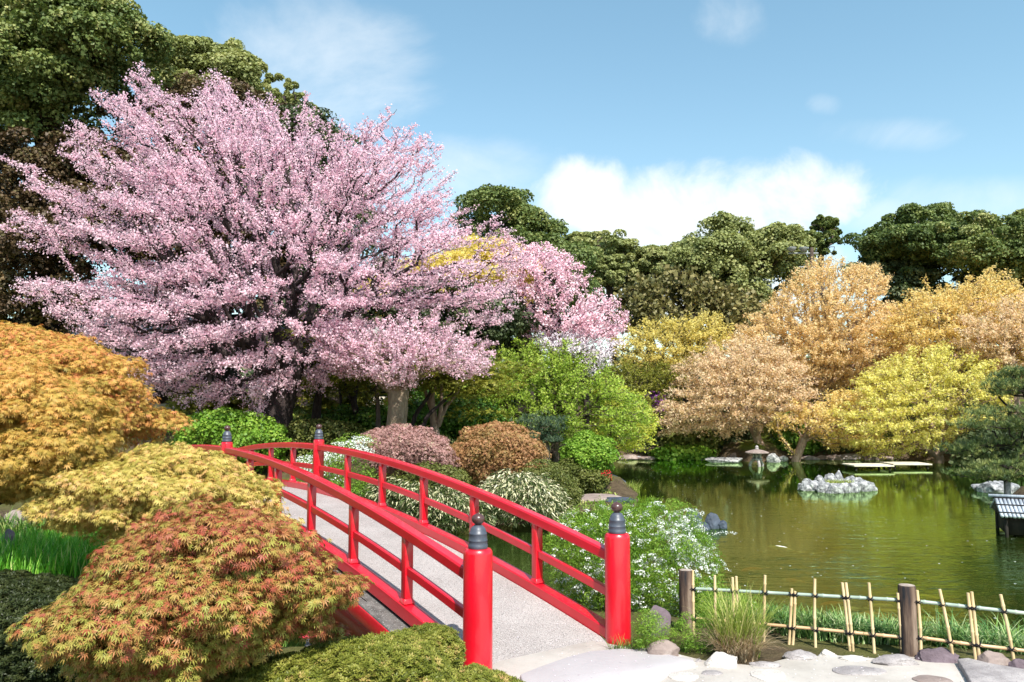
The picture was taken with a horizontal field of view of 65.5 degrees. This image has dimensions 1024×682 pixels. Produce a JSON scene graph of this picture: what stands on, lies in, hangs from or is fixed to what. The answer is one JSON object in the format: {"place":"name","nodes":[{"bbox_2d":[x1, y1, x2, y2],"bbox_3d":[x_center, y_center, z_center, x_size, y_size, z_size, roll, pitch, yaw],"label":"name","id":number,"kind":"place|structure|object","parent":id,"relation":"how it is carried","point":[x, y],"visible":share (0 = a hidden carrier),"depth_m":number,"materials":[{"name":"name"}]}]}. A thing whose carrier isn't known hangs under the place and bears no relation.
{"place":"outdoors","nodes":[
{"label":"outdoors","id":0,"kind":"place"},
{"bbox_2d":[0,522,111,577],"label":"bright grass","id":1,"kind":"structure","parent":0,"point":[49,551],"depth_m":10.47,"materials":[{"name":"green plant"}]},
{"bbox_2d":[116,409,626,509],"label":"lawn","id":2,"kind":"structure","parent":0,"point":[453,441],"depth_m":23.07,"materials":[{"name":"green plant"}]},
{"bbox_2d":[555,457,613,493],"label":"bush","id":3,"kind":"object","parent":2,"relation":"on","point":[598,482],"visible":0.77,"depth_m":22.87,"materials":[{"name":"green plant"}]},
{"bbox_2d":[0,387,1023,679],"bbox_3d":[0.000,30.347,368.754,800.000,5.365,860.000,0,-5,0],"label":"ground","id":4,"kind":"structure","parent":0,"point":[770,651],"depth_m":18.49,"materials":[{"name":"soil"}]},
{"bbox_2d":[0,507,57,539],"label":"grass clump","id":5,"kind":"object","parent":4,"relation":"on","point":[11,526],"visible":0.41,"depth_m":13.13,"materials":[{"name":"green plant"}]},
{"bbox_2d":[0,569,82,681],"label":"azalea hedge","id":6,"kind":"object","parent":4,"relation":"on","point":[20,593],"visible":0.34,"depth_m":5.93,"materials":[{"name":"green plant"}]},
{"bbox_2d":[0,353,127,507],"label":"laceleaf maple","id":7,"kind":"object","parent":4,"relation":"on","point":[49,425],"visible":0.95,"depth_m":6.39,"materials":[{"name":"orange plant"}]},
{"bbox_2d":[0,107,160,351],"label":"dark tree","id":8,"kind":"object","parent":4,"relation":"on","point":[15,261],"visible":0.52,"depth_m":29.14,"materials":[{"name":"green plant"}]},
{"bbox_2d":[0,0,180,334],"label":"evergreen tree","id":9,"kind":"object","parent":4,"relation":"on","point":[60,58],"visible":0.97,"depth_m":29.88,"materials":[{"name":"green plant"}]},
{"bbox_2d":[0,320,198,452],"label":"laceleaf maple","id":10,"kind":"object","parent":4,"relation":"on","point":[89,363],"visible":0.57,"depth_m":8.78,"materials":[{"name":"orange plant"}]},
{"bbox_2d":[69,315,245,409],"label":"tree","id":11,"kind":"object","parent":4,"relation":"on","point":[164,399],"depth_m":38.49,"materials":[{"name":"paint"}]},
{"bbox_2d":[15,440,305,546],"bbox_3d":[-2.909,1.871,6.855,2.380,2.023,2.071,0,-5,0],"label":"laceleaf maple","id":12,"kind":"object","parent":4,"relation":"on","point":[143,482],"visible":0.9,"depth_m":6.25,"materials":[{"name":"yellow plant"}]},
{"bbox_2d":[4,494,375,681],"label":"laceleaf maple","id":13,"kind":"object","parent":4,"relation":"on","point":[193,592],"visible":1,"depth_m":4.45,"materials":[{"name":"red plant"}]},
{"bbox_2d":[133,32,275,382],"bbox_3d":[-14.792,-6.153,37.911,6.318,19.014,9.811,4,-6,-41],"label":"evergreen tree","id":14,"kind":"object","parent":4,"relation":"on","point":[203,54],"visible":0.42,"depth_m":35.20,"materials":[{"name":"green plant"}]},
{"bbox_2d":[89,71,325,416],"bbox_3d":[-12.782,-4.139,32.583,8.678,14.986,9.802,2,-5,-27],"label":"dark tree","id":15,"kind":"object","parent":4,"relation":"on","point":[184,86],"visible":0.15,"depth_m":30.58,"materials":[{"name":"green plant"}]},
{"bbox_2d":[165,381,264,414],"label":"maple","id":16,"kind":"object","parent":4,"relation":"on","point":[233,404],"visible":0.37,"depth_m":26.86,"materials":[{"name":"green plant"}]},
{"bbox_2d":[167,406,291,473],"bbox_3d":[-7.225,2.539,20.355,3.428,1.737,2.762,0,-5,0],"label":"round bush","id":17,"kind":"object","parent":4,"relation":"on","point":[251,428],"visible":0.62,"depth_m":19.57,"materials":[{"name":"green plant"}]},
{"bbox_2d":[0,61,529,440],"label":"cherry tree","id":18,"kind":"object","parent":4,"relation":"on","point":[282,364],"visible":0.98,"depth_m":21.28,"materials":[{"name":"pink plant"}]},
{"bbox_2d":[263,72,319,405],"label":"evergreen tree","id":19,"kind":"object","parent":4,"relation":"on","point":[287,96],"visible":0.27,"depth_m":38.26,"materials":[{"name":"green plant"}]},
{"bbox_2d":[240,99,395,400],"bbox_3d":[-8.288,-3.604,32.971,7.121,13.869,8.532,1,-5,-15],"label":"dark tree","id":20,"kind":"object","parent":4,"relation":"on","point":[333,128],"visible":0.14,"depth_m":30.70,"materials":[{"name":"green plant"}]},
{"bbox_2d":[257,312,384,418],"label":"slender tree","id":21,"kind":"object","parent":4,"relation":"on","point":[316,409],"visible":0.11,"depth_m":23.80,"materials":[{"name":"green plant"}]},
{"bbox_2d":[273,417,371,458],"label":"hedge","id":22,"kind":"object","parent":4,"relation":"on","point":[307,428],"visible":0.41,"depth_m":21.01,"materials":[{"name":"green plant"}]},
{"bbox_2d":[211,629,456,681],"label":"azalea hedge","id":23,"kind":"object","parent":4,"relation":"on","point":[398,656],"visible":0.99,"depth_m":4.66,"materials":[{"name":"green plant"}]},
{"bbox_2d":[299,366,368,419],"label":"slender tree","id":24,"kind":"object","parent":4,"relation":"on","point":[327,389],"visible":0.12,"depth_m":26.69,"materials":[{"name":"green plant"}]},
{"bbox_2d":[296,431,379,497],"bbox_3d":[-3.884,2.888,17.315,2.102,1.864,1.992,0,-5,0],"label":"white bush","id":25,"kind":"object","parent":4,"relation":"on","point":[355,487],"visible":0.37,"depth_m":16.84,"materials":[{"name":"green plant"}]},
{"bbox_2d":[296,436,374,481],"bbox_3d":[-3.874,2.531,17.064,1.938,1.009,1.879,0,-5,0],"label":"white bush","id":26,"kind":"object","parent":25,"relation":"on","point":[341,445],"visible":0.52,"depth_m":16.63,"materials":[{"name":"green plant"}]},
{"bbox_2d":[293,367,383,417],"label":"maple","id":27,"kind":"object","parent":4,"relation":"on","point":[328,402],"visible":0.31,"depth_m":29.00,"materials":[{"name":"green plant"}]},
{"bbox_2d":[318,334,387,422],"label":"slender tree","id":28,"kind":"object","parent":4,"relation":"on","point":[353,400],"visible":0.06,"depth_m":24.84,"materials":[{"name":"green plant"}]},
{"bbox_2d":[300,331,406,429],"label":"slender tree","id":29,"kind":"object","parent":4,"relation":"on","point":[378,419],"visible":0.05,"depth_m":22.86,"materials":[{"name":"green plant"}]},
{"bbox_2d":[137,424,630,669],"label":"arched bridge","id":30,"kind":"structure","parent":4,"relation":"on","point":[479,608],"depth_m":8.17,"materials":[{"name":"wood"}]},
{"bbox_2d":[305,299,498,443],"bbox_3d":[-3.000,1.127,20.948,5.343,4.512,5.557,0,-5,0],"label":"cherry tree","id":31,"kind":"object","parent":4,"relation":"on","point":[396,382],"visible":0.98,"depth_m":19.83,"materials":[{"name":"pink plant"}]},
{"bbox_2d":[293,388,512,440],"bbox_3d":[-3.631,2.506,25.912,7.412,2.108,4.343,0,-5,0],"label":"hedge","id":32,"kind":"object","parent":4,"relation":"on","point":[451,427],"visible":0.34,"depth_m":24.43,"materials":[{"name":"green plant"}]},
{"bbox_2d":[352,423,462,481],"bbox_3d":[-2.482,2.881,18.794,2.796,1.909,2.319,0,-5,0],"label":"dome bush","id":33,"kind":"object","parent":4,"relation":"on","point":[404,445],"visible":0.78,"depth_m":18.11,"materials":[{"name":"pink plant"}]},
{"bbox_2d":[359,475,497,533],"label":"bamboo grass","id":34,"kind":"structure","parent":4,"relation":"on","point":[438,518],"depth_m":16.40,"materials":[{"name":"green plant"}]},
{"bbox_2d":[391,460,472,500],"bbox_3d":[-1.810,3.179,18.001,1.818,1.025,1.800,0,-5,0],"label":"mound","id":35,"kind":"object","parent":4,"relation":"on","point":[458,475],"visible":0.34,"depth_m":17.53,"materials":[{"name":"green plant"}]},
{"bbox_2d":[400,622,465,669],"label":"azalea hedge","id":36,"kind":"object","parent":4,"relation":"on","point":[447,643],"visible":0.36,"depth_m":5.43,"materials":[{"name":"green plant"}]},
{"bbox_2d":[336,338,545,434],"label":"slender tree","id":37,"kind":"object","parent":4,"relation":"on","point":[435,422],"visible":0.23,"depth_m":22.85,"materials":[{"name":"beige plant"}]},
{"bbox_2d":[371,344,516,430],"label":"slender tree","id":38,"kind":"object","parent":4,"relation":"on","point":[425,387],"visible":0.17,"depth_m":22.01,"materials":[{"name":"green plant"}]},
{"bbox_2d":[356,276,540,399],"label":"evergreen tree","id":39,"kind":"object","parent":4,"relation":"on","point":[505,333],"visible":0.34,"depth_m":27.97,"materials":[{"name":"green plant"}]},
{"bbox_2d":[356,345,541,435],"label":"slender tree","id":40,"kind":"object","parent":4,"relation":"on","point":[465,396],"visible":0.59,"depth_m":21.71,"materials":[{"name":"green plant"}]},
{"bbox_2d":[353,233,545,326],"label":"yellow tree","id":41,"kind":"object","parent":4,"relation":"on","point":[464,253],"visible":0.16,"depth_m":29.93,"materials":[{"name":"plant"}]},
{"bbox_2d":[452,662,524,681],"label":"azalea hedge","id":42,"kind":"object","parent":4,"relation":"on","point":[474,672],"visible":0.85,"depth_m":5.00,"materials":[{"name":"green plant"}]},
{"bbox_2d":[443,420,551,485],"bbox_3d":[-0.366,2.855,19.295,2.692,1.905,2.345,0,-5,0],"label":"dome bush","id":43,"kind":"object","parent":4,"relation":"on","point":[479,452],"visible":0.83,"depth_m":18.55,"materials":[{"name":"orange plant"}]},
{"bbox_2d":[451,183,605,432],"bbox_3d":[0.764,-1.450,38.019,7.856,12.576,7.709,0,-5,0],"label":"evergreen tree","id":44,"kind":"object","parent":4,"relation":"on","point":[530,223],"visible":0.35,"depth_m":36.08,"materials":[{"name":"green plant"}]},
{"bbox_2d":[510,409,572,464],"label":"pine tree","id":45,"kind":"object","parent":4,"relation":"on","point":[551,437],"visible":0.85,"depth_m":24.63,"materials":[{"name":"green plant"}]},
{"bbox_2d":[68,306,1023,414],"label":"wood","id":46,"kind":"object","parent":4,"relation":"on","point":[251,372],"depth_m":63.27,"materials":[{"name":"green plant"}]},
{"bbox_2d":[518,458,584,514],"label":"shrub","id":47,"kind":"object","parent":4,"relation":"on","point":[574,492],"visible":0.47,"depth_m":17.95,"materials":[{"name":"green plant"}]},
{"bbox_2d":[462,328,656,462],"bbox_3d":[1.562,2.110,28.425,7.365,5.218,6.289,0,-5,0],"label":"maple tree","id":48,"kind":"object","parent":4,"relation":"on","point":[568,377],"visible":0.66,"depth_m":27.03,"materials":[{"name":"green plant"}]},
{"bbox_2d":[498,233,631,456],"bbox_3d":[1.879,0.319,29.984,5.232,9.043,5.669,0,-5,0],"label":"cherry tree","id":49,"kind":"object","parent":4,"relation":"on","point":[555,266],"visible":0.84,"depth_m":28.97,"materials":[{"name":"pink plant"}]},
{"bbox_2d":[564,231,593,403],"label":"tree","id":50,"kind":"object","parent":4,"relation":"on","point":[577,236],"visible":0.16,"depth_m":54.72,"materials":[{"name":"green plant"}]},
{"bbox_2d":[529,325,629,430],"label":"cherry tree","id":51,"kind":"object","parent":4,"relation":"on","point":[600,349],"visible":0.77,"depth_m":28.27,"materials":[{"name":"pink plant"}]},
{"bbox_2d":[558,430,620,480],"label":"round bush","id":52,"kind":"object","parent":4,"relation":"on","point":[591,449],"visible":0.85,"depth_m":23.15,"materials":[{"name":"green plant"}]},
{"bbox_2d":[588,229,639,377],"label":"tree","id":53,"kind":"object","parent":4,"relation":"on","point":[614,265],"visible":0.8,"depth_m":53.45,"materials":[{"name":"green plant"}]},
{"bbox_2d":[579,370,663,464],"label":"maple tree","id":54,"kind":"object","parent":4,"relation":"on","point":[632,445],"visible":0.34,"depth_m":30.12,"materials":[{"name":"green plant"}]},
{"bbox_2d":[543,495,735,617],"bbox_3d":[1.473,2.603,9.113,2.428,1.700,1.769,0,-5,0],"label":"spirea bush","id":55,"kind":"object","parent":4,"relation":"on","point":[641,582],"visible":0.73,"depth_m":8.67,"materials":[{"name":"green plant"}]},
{"bbox_2d":[591,356,691,442],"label":"maple tree","id":56,"kind":"object","parent":4,"relation":"on","point":[644,377],"visible":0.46,"depth_m":40.02,"materials":[{"name":"green plant"}]},
{"bbox_2d":[623,244,670,395],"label":"tree","id":57,"kind":"object","parent":4,"relation":"on","point":[648,258],"visible":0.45,"depth_m":54.52,"materials":[{"name":"green plant"}]},
{"bbox_2d":[629,606,673,650],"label":"ground cover","id":58,"kind":"object","parent":4,"relation":"on","point":[648,631],"visible":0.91,"depth_m":7.02,"materials":[{"name":"green plant"}]},
{"bbox_2d":[640,605,670,636],"bbox_3d":[1.384,2.796,7.736,0.326,0.449,0.234,0,-5,0],"label":"rock","id":59,"kind":"object","parent":4,"relation":"on","point":[665,613],"visible":0.29,"depth_m":7.70,"materials":[{"name":"purple stone"}]},
{"bbox_2d":[610,308,742,417],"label":"maple tree","id":60,"kind":"object","parent":4,"relation":"on","point":[668,340],"visible":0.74,"depth_m":42.76,"materials":[{"name":"yellow plant"}]},
{"bbox_2d":[648,441,716,460],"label":"shrub","id":61,"kind":"object","parent":4,"relation":"on","point":[674,452],"visible":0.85,"depth_m":39.14,"materials":[{"name":"green plant"}]},
{"bbox_2d":[656,418,723,456],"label":"shrub","id":62,"kind":"object","parent":4,"relation":"on","point":[710,441],"visible":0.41,"depth_m":40.26,"materials":[{"name":"green plant"}]},
{"bbox_2d":[607,262,776,401],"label":"tree","id":63,"kind":"object","parent":4,"relation":"on","point":[638,303],"visible":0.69,"depth_m":47.40,"materials":[{"name":"green plant"}]},
{"bbox_2d":[666,611,719,653],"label":"ground cover","id":64,"kind":"object","parent":4,"relation":"on","point":[688,636],"visible":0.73,"depth_m":7.14,"materials":[{"name":"green plant"}]},
{"bbox_2d":[695,586,762,622],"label":"ground cover","id":65,"kind":"object","parent":4,"relation":"on","point":[704,600],"visible":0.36,"depth_m":8.10,"materials":[{"name":"green plant"}]},
{"bbox_2d":[652,329,821,445],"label":"maple tree","id":66,"kind":"object","parent":4,"relation":"on","point":[787,369],"visible":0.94,"depth_m":37.83,"materials":[{"name":"beige plant"}]},
{"bbox_2d":[712,420,761,447],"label":"shrub","id":67,"kind":"object","parent":4,"relation":"on","point":[746,436],"visible":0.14,"depth_m":40.98,"materials":[{"name":"green plant"}]},
{"bbox_2d":[655,210,821,398],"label":"tree","id":68,"kind":"object","parent":4,"relation":"on","point":[749,256],"visible":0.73,"depth_m":49.57,"materials":[{"name":"green plant"}]},
{"bbox_2d":[689,579,790,661],"bbox_3d":[1.990,2.453,7.019,1.023,0.658,0.954,-1,-5,17],"label":"grass tuft","id":69,"kind":"object","parent":4,"relation":"on","point":[734,636],"visible":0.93,"depth_m":6.95,"materials":[{"name":"green plant"}]},
{"bbox_2d":[765,411,823,454],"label":"shrub","id":70,"kind":"object","parent":4,"relation":"on","point":[790,437],"visible":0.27,"depth_m":39.40,"materials":[{"name":"green plant"}]},
{"bbox_2d":[782,649,816,659],"bbox_3d":[2.506,2.755,6.936,0.295,0.110,0.147,0,-5,0],"label":"rock","id":71,"kind":"object","parent":4,"relation":"on","point":[799,654],"visible":0.77,"depth_m":6.91,"materials":[{"name":"grey stone"}]},
{"bbox_2d":[787,247,817,398],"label":"floodlight pole","id":72,"kind":"object","parent":4,"relation":"on","point":[811,252],"visible":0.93,"depth_m":48.43,"materials":[{"name":"grey metal"}]},
{"bbox_2d":[747,600,868,634],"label":"sedge clump","id":73,"kind":"object","parent":4,"relation":"on","point":[787,622],"visible":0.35,"depth_m":7.79,"materials":[{"name":"green plant"}]},
{"bbox_2d":[725,253,915,415],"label":"maple tree","id":74,"kind":"object","parent":4,"relation":"on","point":[832,306],"visible":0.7,"depth_m":41.61,"materials":[{"name":"orange plant"}]},
{"bbox_2d":[805,214,842,379],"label":"tree","id":75,"kind":"object","parent":4,"relation":"on","point":[827,235],"visible":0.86,"depth_m":54.05,"materials":[{"name":"green plant"}]},
{"bbox_2d":[752,599,898,644],"bbox_3d":[3.073,2.752,7.621,1.522,0.420,1.099,0,-5,0],"label":"sedge clump","id":76,"kind":"object","parent":4,"relation":"on","point":[833,637],"visible":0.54,"depth_m":7.54,"materials":[{"name":"green plant"}]},
{"bbox_2d":[764,385,895,461],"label":"maple tree","id":77,"kind":"object","parent":4,"relation":"on","point":[821,421],"visible":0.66,"depth_m":37.49,"materials":[{"name":"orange plant"}]},
{"bbox_2d":[728,313,946,411],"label":"maple tree","id":78,"kind":"object","parent":4,"relation":"on","point":[781,342],"visible":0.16,"depth_m":44.16,"materials":[{"name":"beige plant"}]},
{"bbox_2d":[679,569,1023,659],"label":"bamboo fence","id":79,"kind":"object","parent":4,"relation":"on","point":[908,601],"visible":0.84,"depth_m":7.10,"materials":[{"name":"wood"}]},
{"bbox_2d":[820,610,936,645],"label":"sedge clump","id":80,"kind":"object","parent":4,"relation":"on","point":[888,640],"visible":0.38,"depth_m":7.44,"materials":[{"name":"green plant"}]},
{"bbox_2d":[840,201,978,396],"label":"tree","id":81,"kind":"object","parent":4,"relation":"on","point":[902,234],"visible":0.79,"depth_m":48.24,"materials":[{"name":"green plant"}]},
{"bbox_2d":[826,339,1014,462],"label":"maple tree","id":82,"kind":"object","parent":4,"relation":"on","point":[930,435],"visible":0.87,"depth_m":35.66,"materials":[{"name":"yellow plant"}]},
{"bbox_2d":[840,248,1023,399],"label":"tree","id":83,"kind":"object","parent":4,"relation":"on","point":[917,277],"visible":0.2,"depth_m":48.15,"materials":[{"name":"green plant"}]},
{"bbox_2d":[915,647,958,662],"bbox_3d":[3.679,2.739,6.875,0.385,0.153,0.209,0,-5,0],"label":"rock","id":84,"kind":"object","parent":4,"relation":"on","point":[940,655],"visible":0.65,"depth_m":6.83,"materials":[{"name":"purple stone"}]},
{"bbox_2d":[870,265,1023,429],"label":"maple tree","id":85,"kind":"object","parent":4,"relation":"on","point":[946,305],"visible":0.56,"depth_m":40.13,"materials":[{"name":"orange plant"}]},
{"bbox_2d":[891,607,1023,654],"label":"sedge clump","id":86,"kind":"object","parent":4,"relation":"on","point":[1002,639],"visible":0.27,"depth_m":7.40,"materials":[{"name":"green plant"}]},
{"bbox_2d":[918,616,998,650],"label":"sedge clump","id":87,"kind":"object","parent":4,"relation":"on","point":[930,644],"visible":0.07,"depth_m":7.48,"materials":[{"name":"green plant"}]},
{"bbox_2d":[930,363,1023,483],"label":"pine tree","id":88,"kind":"object","parent":4,"relation":"on","point":[993,469],"visible":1,"depth_m":18.61,"materials":[{"name":"green plant"}]},
{"bbox_2d":[934,208,1023,410],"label":"tree","id":89,"kind":"object","parent":4,"relation":"on","point":[997,241],"visible":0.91,"depth_m":45.10,"materials":[{"name":"green plant"}]},
{"bbox_2d":[948,419,1023,466],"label":"shrub","id":90,"kind":"object","parent":4,"relation":"on","point":[959,458],"visible":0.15,"depth_m":34.79,"materials":[{"name":"green plant"}]},
{"bbox_2d":[950,290,1023,432],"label":"maple tree","id":91,"kind":"object","parent":4,"relation":"on","point":[993,331],"visible":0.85,"depth_m":37.15,"materials":[{"name":"beige plant"}]},
{"bbox_2d":[0,0,1023,376],"label":"sky","id":92,"kind":"structure","parent":0,"point":[649,120],"materials":[{"name":"blue"}]},
{"bbox_2d":[468,467,576,528],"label":"bamboo grass","id":93,"kind":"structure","parent":0,"point":[517,486],"depth_m":16.84,"materials":[{"name":"green plant"}]},
{"bbox_2d":[270,459,1023,646],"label":"water","id":94,"kind":"structure","parent":0,"point":[945,521],"depth_m":16.45,"materials":[{"name":"liquid"}]},
{"bbox_2d":[745,445,768,466],"bbox_3d":[10.835,5.116,35.194,1.037,1.008,1.037,0,-5,0],"label":"stone lantern","id":95,"kind":"object","parent":94,"relation":"on","point":[756,452],"visible":0.98,"depth_m":35.03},
{"bbox_2d":[976,480,1019,493],"bbox_3d":[15.173,4.625,24.741,1.223,0.561,1.040,0,-5,0],"label":"rock","id":96,"kind":"object","parent":94,"relation":"in","point":[995,487],"visible":0.57,"depth_m":24.46,"materials":[{"name":"stone"}]},
{"bbox_2d":[988,494,1023,537],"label":"duck hut","id":97,"kind":"object","parent":94,"relation":"on","point":[1009,517],"visible":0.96,"depth_m":16.51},
{"bbox_2d":[493,641,966,681],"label":"path","id":98,"kind":"structure","parent":0,"point":[821,667],"depth_m":6.62,"materials":[{"name":"stone"}]},
{"bbox_2d":[520,649,695,681],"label":"paving slab","id":99,"kind":"structure","parent":98,"relation":"on","point":[610,665],"depth_m":6.58,"materials":[{"name":"stone"}]},
{"bbox_2d":[646,639,679,655],"bbox_3d":[1.326,2.750,6.976,0.294,0.246,0.170,0,-5,0],"label":"rock","id":100,"kind":"object","parent":98,"relation":"on","point":[666,647],"visible":0.52,"depth_m":6.94,"materials":[{"name":"brown stone"}]},
{"bbox_2d":[668,672,698,681],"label":"path stone","id":101,"kind":"object","parent":98,"relation":"on","point":[681,676],"visible":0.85,"depth_m":6.42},
{"bbox_2d":[704,651,737,668],"bbox_3d":[1.760,2.740,6.753,0.292,0.206,0.212,-1,-5,18],"label":"rock","id":102,"kind":"object","parent":98,"relation":"on","point":[724,660],"visible":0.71,"depth_m":6.70,"materials":[{"name":"stone"}]},
{"bbox_2d":[750,669,785,681],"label":"path stone","id":103,"kind":"object","parent":98,"relation":"on","point":[769,675],"visible":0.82,"depth_m":6.47,"materials":[{"name":"stone"}]},
{"bbox_2d":[872,654,918,665],"bbox_3d":[3.260,2.738,6.812,0.384,0.112,0.202,0,-5,0],"label":"rock","id":104,"kind":"object","parent":98,"relation":"on","point":[895,660],"visible":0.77,"depth_m":6.74,"materials":[{"name":"grey stone"}]},
{"bbox_2d":[912,675,952,681],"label":"path stone","id":105,"kind":"object","parent":98,"relation":"on","point":[925,678],"visible":1,"depth_m":6.36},
{"bbox_2d":[957,658,1023,681],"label":"paving slab","id":106,"kind":"structure","parent":98,"relation":"on","point":[973,670],"depth_m":6.42,"materials":[{"name":"grey stone"}]},
{"bbox_2d":[977,650,1009,665],"bbox_3d":[4.069,2.728,6.707,0.307,0.221,0.168,1,-5,-13],"label":"rock","id":107,"kind":"object","parent":98,"relation":"on","point":[988,656],"visible":0.43,"depth_m":6.67,"materials":[{"name":"brown stone"}]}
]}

